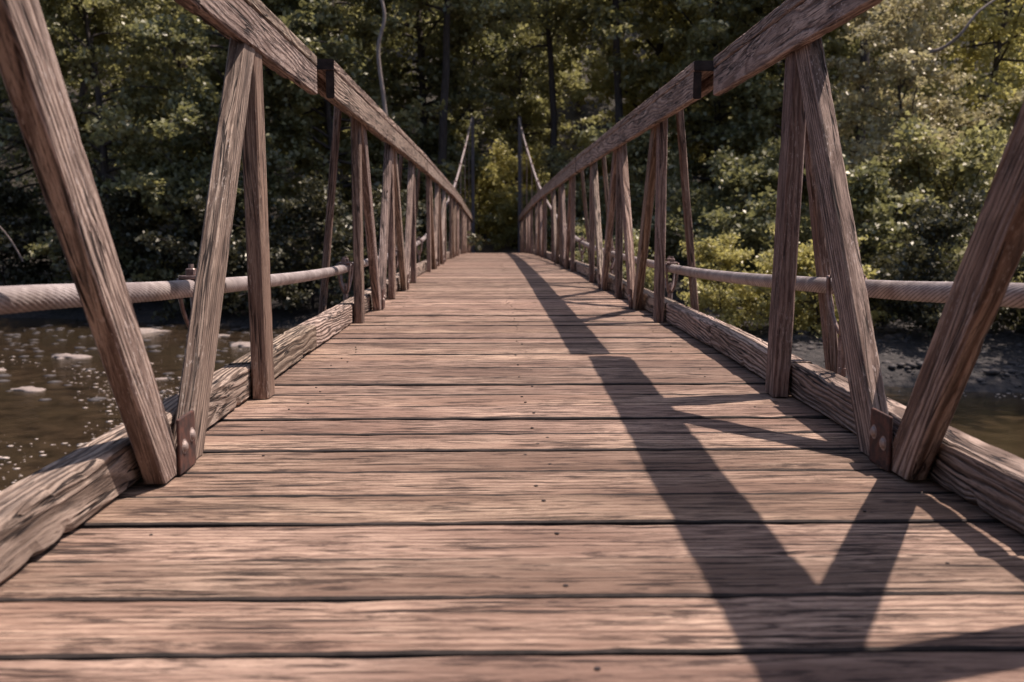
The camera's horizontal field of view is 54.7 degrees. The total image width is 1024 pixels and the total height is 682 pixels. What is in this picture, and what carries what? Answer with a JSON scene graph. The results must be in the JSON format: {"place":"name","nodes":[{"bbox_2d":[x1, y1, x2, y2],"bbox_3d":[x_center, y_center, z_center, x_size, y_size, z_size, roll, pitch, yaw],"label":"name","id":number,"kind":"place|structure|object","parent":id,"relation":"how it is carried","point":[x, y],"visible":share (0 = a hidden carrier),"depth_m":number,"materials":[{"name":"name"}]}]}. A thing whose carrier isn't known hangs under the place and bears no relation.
{"place":"outdoors","nodes":[
{"label":"outdoors","id":0,"kind":"place"},
{"bbox_2d":[475,239,517,252],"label":"path","id":1,"kind":"structure","parent":0,"point":[489,248],"depth_m":37.91,"materials":[{"name":"brown soil"}]},
{"bbox_2d":[0,318,1023,490],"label":"water","id":2,"kind":"structure","parent":0,"point":[62,415],"depth_m":17.59,"materials":[{"name":"brown liquid"}]},
{"bbox_2d":[11,386,45,391],"bbox_3d":[-8.989,0.934,18.281,0.856,0.184,0.466,1,7,12],"label":"river stone","id":3,"kind":"object","parent":2,"relation":"in","point":[29,389],"visible":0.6,"depth_m":18.17,"materials":[{"name":"grey stone"}]},
{"bbox_2d":[51,353,92,358],"bbox_3d":[-10.069,0.393,22.517,0.988,0.229,0.681,1,7,10],"label":"river stone","id":4,"kind":"object","parent":2,"relation":"in","point":[63,356],"visible":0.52,"depth_m":22.43,"materials":[{"name":"grey stone"}]},
{"bbox_2d":[0,349,241,491],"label":"foam flecks","id":5,"kind":"object","parent":2,"relation":"on","point":[80,444],"visible":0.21,"depth_m":16.27,"materials":[{"name":"white liquid"}]},
{"bbox_2d":[0,323,278,400],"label":"river pebbles","id":6,"kind":"object","parent":2,"relation":"in","point":[55,381],"visible":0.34,"depth_m":23.95,"materials":[{"name":"stone"}]},
{"bbox_2d":[140,328,169,333],"bbox_3d":[-10.395,-0.219,27.465,1.554,0.307,1.063,-8,10,-47],"label":"river stone","id":7,"kind":"object","parent":2,"relation":"in","point":[146,330],"visible":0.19,"depth_m":27.39,"materials":[{"name":"grey stone"}]},
{"bbox_2d":[230,342,249,347],"bbox_3d":[-6.466,0.143,24.603,1.119,0.248,0.739,-2,7,-14],"label":"river stone","id":8,"kind":"object","parent":2,"relation":"in","point":[245,344],"visible":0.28,"depth_m":24.49,"materials":[{"name":"grey stone"}]},
{"bbox_2d":[0,0,1023,392],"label":"ground","id":9,"kind":"structure","parent":0,"point":[304,312],"depth_m":30.36,"materials":[{"name":"brown soil"}]},
{"bbox_2d":[0,163,71,285],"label":"shrub","id":10,"kind":"object","parent":9,"relation":"on","point":[29,273],"visible":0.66,"depth_m":32.23,"materials":[{"name":"green plant"}]},
{"bbox_2d":[0,0,159,282],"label":"broadleaf tree","id":11,"kind":"object","parent":9,"relation":"on","point":[6,131],"visible":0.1,"depth_m":33.58,"materials":[{"name":"green plant"}]},
{"bbox_2d":[0,0,207,283],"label":"broadleaf tree","id":12,"kind":"object","parent":9,"relation":"on","point":[100,23],"visible":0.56,"depth_m":32.24,"materials":[{"name":"green plant"}]},
{"bbox_2d":[0,226,23,261],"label":"dead branch","id":13,"kind":"object","parent":12,"relation":"attached to","point":[13,244],"visible":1,"depth_m":29.23,"materials":[{"name":"grey wood"}]},
{"bbox_2d":[33,177,183,309],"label":"shrub","id":14,"kind":"object","parent":9,"relation":"on","point":[120,205],"visible":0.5,"depth_m":30.53,"materials":[{"name":"green plant"}]},
{"bbox_2d":[62,0,282,240],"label":"broadleaf tree","id":15,"kind":"object","parent":9,"relation":"on","point":[157,6],"visible":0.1,"depth_m":36.55,"materials":[{"name":"green plant"}]},
{"bbox_2d":[135,185,298,321],"bbox_3d":[-8.828,-2.555,30.462,4.752,4.551,5.645,-1,7,-11],"label":"shrub","id":16,"kind":"object","parent":9,"relation":"on","point":[195,219],"visible":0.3,"depth_m":29.81,"materials":[{"name":"green plant"}]},
{"bbox_2d":[116,0,372,275],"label":"broadleaf tree","id":17,"kind":"object","parent":9,"relation":"on","point":[154,30],"visible":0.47,"depth_m":30.71,"materials":[{"name":"green plant"}]},
{"bbox_2d":[229,171,387,310],"bbox_3d":[-5.833,-2.536,28.999,4.548,4.805,5.487,1,7,7],"label":"shrub","id":18,"kind":"object","parent":9,"relation":"on","point":[313,206],"visible":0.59,"depth_m":28.87,"materials":[{"name":"green plant"}]},
{"bbox_2d":[198,0,470,285],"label":"broadleaf tree","id":19,"kind":"object","parent":9,"relation":"on","point":[297,132],"visible":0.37,"depth_m":33.18,"materials":[{"name":"green plant"}]},
{"bbox_2d":[264,0,462,231],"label":"broadleaf tree","id":20,"kind":"object","parent":9,"relation":"on","point":[299,165],"visible":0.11,"depth_m":40.87,"materials":[{"name":"green plant"}]},
{"bbox_2d":[376,0,387,114],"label":"slim tree","id":21,"kind":"object","parent":9,"relation":"on","point":[383,98],"visible":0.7,"depth_m":30.06,"materials":[{"name":"grey plant"}]},
{"bbox_2d":[315,182,483,304],"bbox_3d":[-3.288,-2.311,27.962,5.210,4.201,4.387,-5,9,-35],"label":"shrub","id":22,"kind":"object","parent":9,"relation":"on","point":[421,210],"visible":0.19,"depth_m":26.98,"materials":[{"name":"green plant"}]},
{"bbox_2d":[325,0,528,231],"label":"broadleaf tree","id":23,"kind":"object","parent":9,"relation":"on","point":[429,79],"visible":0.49,"depth_m":36.72,"materials":[{"name":"green plant"}]},
{"bbox_2d":[373,155,511,261],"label":"shrub","id":24,"kind":"object","parent":9,"relation":"on","point":[466,201],"visible":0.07,"depth_m":35.10,"materials":[{"name":"green plant"}]},
{"bbox_2d":[363,0,528,211],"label":"bare stemmed tree","id":25,"kind":"object","parent":9,"relation":"on","point":[450,44],"visible":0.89,"depth_m":33.85,"materials":[{"name":"green plant"}]},
{"bbox_2d":[456,154,525,246],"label":"shrub","id":26,"kind":"object","parent":9,"relation":"on","point":[487,199],"visible":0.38,"depth_m":38.82,"materials":[{"name":"green plant"}]},
{"bbox_2d":[0,0,1023,681],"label":"footbridge","id":27,"kind":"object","parent":9,"relation":"on","point":[526,462],"visible":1,"depth_m":1.99,"materials":[{"name":"brown wood"}]},
{"bbox_2d":[0,0,1023,187],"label":"forest","id":28,"kind":"object","parent":9,"relation":"on","point":[81,87],"visible":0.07,"depth_m":48.28,"materials":[{"name":"green plant"}]},
{"bbox_2d":[468,139,567,246],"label":"shrub","id":29,"kind":"object","parent":9,"relation":"on","point":[499,151],"visible":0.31,"depth_m":40.51,"materials":[{"name":"green plant"}]},
{"bbox_2d":[487,186,550,250],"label":"shrub","id":30,"kind":"object","parent":9,"relation":"on","point":[508,208],"visible":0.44,"depth_m":37.34,"materials":[{"name":"green plant"}]},
{"bbox_2d":[447,0,608,231],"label":"broadleaf tree","id":31,"kind":"object","parent":9,"relation":"on","point":[536,104],"visible":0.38,"depth_m":44.72,"materials":[{"name":"green plant"}]},
{"bbox_2d":[451,0,669,207],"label":"bare stemmed tree","id":32,"kind":"object","parent":9,"relation":"on","point":[515,52],"visible":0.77,"depth_m":36.07,"materials":[{"name":"green plant"}]},
{"bbox_2d":[508,144,638,256],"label":"shrub","id":33,"kind":"object","parent":9,"relation":"on","point":[559,164],"visible":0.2,"depth_m":35.01,"materials":[{"name":"green plant"}]},
{"bbox_2d":[536,0,689,123],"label":"bare stemmed tree","id":34,"kind":"object","parent":9,"relation":"on","point":[613,14],"visible":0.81,"depth_m":34.26,"materials":[{"name":"green plant"}]},
{"bbox_2d":[549,116,711,273],"bbox_3d":[3.746,-4.097,30.741,5.457,5.766,6.584,-1,7,-7],"label":"shrub","id":35,"kind":"object","parent":9,"relation":"on","point":[637,149],"visible":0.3,"depth_m":29.73,"materials":[{"name":"green plant"}]},
{"bbox_2d":[548,0,769,217],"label":"broadleaf tree","id":36,"kind":"object","parent":9,"relation":"on","point":[661,54],"visible":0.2,"depth_m":37.53,"materials":[{"name":"green plant"}]},
{"bbox_2d":[587,1,783,237],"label":"broadleaf tree","id":37,"kind":"object","parent":9,"relation":"on","point":[636,46],"visible":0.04,"depth_m":40.13,"materials":[{"name":"green plant"}]},
{"bbox_2d":[600,0,806,259],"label":"broadleaf tree","id":38,"kind":"object","parent":9,"relation":"on","point":[703,32],"visible":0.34,"depth_m":33.79,"materials":[{"name":"green plant"}]},
{"bbox_2d":[651,135,865,301],"bbox_3d":[6.841,-2.961,26.897,6.036,5.286,5.002,5,9,34],"label":"shrub","id":39,"kind":"object","parent":9,"relation":"on","point":[735,174],"visible":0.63,"depth_m":26.36,"materials":[{"name":"green plant"}]},
{"bbox_2d":[673,0,934,245],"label":"broadleaf tree","id":40,"kind":"object","parent":9,"relation":"on","point":[740,13],"visible":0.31,"depth_m":31.77,"materials":[{"name":"green plant"}]},
{"bbox_2d":[762,4,869,211],"bbox_3d":[10.907,-12.887,31.070,9.512,22.079,10.924,-3,8,-20],"label":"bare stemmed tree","id":41,"kind":"object","parent":9,"relation":"on","point":[864,58],"visible":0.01,"depth_m":31.18,"materials":[{"name":"brown plant"}]},
{"bbox_2d":[698,0,937,211],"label":"broadleaf tree","id":42,"kind":"object","parent":9,"relation":"on","point":[839,49],"visible":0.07,"depth_m":33.44,"materials":[{"name":"green plant"}]},
{"bbox_2d":[745,225,902,341],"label":"shrub","id":43,"kind":"object","parent":9,"relation":"on","point":[805,260],"visible":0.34,"depth_m":21.68,"materials":[{"name":"green plant"}]},
{"bbox_2d":[675,299,1023,390],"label":"gravel","id":44,"kind":"structure","parent":9,"relation":"on","point":[992,372],"depth_m":20.83,"materials":[{"name":"grey gravel"}]},
{"bbox_2d":[569,224,676,289],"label":"shrub","id":45,"kind":"object","parent":44,"relation":"on","point":[649,276],"visible":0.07,"depth_m":24.96,"materials":[{"name":"green plant"}]},
{"bbox_2d":[677,229,771,329],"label":"shrub","id":46,"kind":"object","parent":44,"relation":"on","point":[710,252],"visible":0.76,"depth_m":22.27,"materials":[{"name":"green plant"}]},
{"bbox_2d":[754,153,951,324],"bbox_3d":[8.080,-2.308,24.399,4.548,4.805,5.487,-2,7,-12],"label":"shrub","id":47,"kind":"object","parent":44,"relation":"on","point":[865,184],"visible":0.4,"depth_m":23.16,"materials":[{"name":"green plant"}]},
{"bbox_2d":[805,111,1013,314],"bbox_3d":[10.234,-2.830,24.906,6.584,5.766,5.457,1,7,9],"label":"shrub","id":48,"kind":"object","parent":44,"relation":"on","point":[972,152],"visible":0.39,"depth_m":24.25,"materials":[{"name":"green plant"}]},
{"bbox_2d":[861,184,1017,337],"bbox_3d":[9.387,-1.413,21.192,3.638,3.844,4.389,-1,7,-10],"label":"shrub","id":49,"kind":"object","parent":44,"relation":"on","point":[933,218],"visible":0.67,"depth_m":21.01,"materials":[{"name":"green plant"}]},
{"bbox_2d":[988,252,1023,331],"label":"shrub","id":50,"kind":"object","parent":44,"relation":"on","point":[1017,312],"visible":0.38,"depth_m":21.57,"materials":[{"name":"green plant"}]},
{"bbox_2d":[801,0,1023,277],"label":"pale leaved tree","id":51,"kind":"object","parent":9,"relation":"on","point":[896,25],"visible":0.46,"depth_m":25.88,"materials":[{"name":"green plant"}]},
{"bbox_2d":[905,0,995,70],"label":"dead branch","id":52,"kind":"object","parent":51,"relation":"attached to","point":[949,43],"visible":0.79,"depth_m":24.46,"materials":[{"name":"wood"}]},
{"bbox_2d":[854,137,1023,282],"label":"shrub","id":53,"kind":"object","parent":9,"relation":"on","point":[948,187],"visible":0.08,"depth_m":25.98,"materials":[{"name":"green plant"}]},
{"bbox_2d":[875,0,1023,233],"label":"broadleaf tree","id":54,"kind":"object","parent":9,"relation":"on","point":[977,94],"visible":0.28,"depth_m":33.02,"materials":[{"name":"green plant"}]},
{"bbox_2d":[996,40,1023,103],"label":"broadleaf tree","id":55,"kind":"object","parent":9,"relation":"on","point":[1022,50],"visible":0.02,"depth_m":40.24,"materials":[{"name":"green plant"}]}
]}

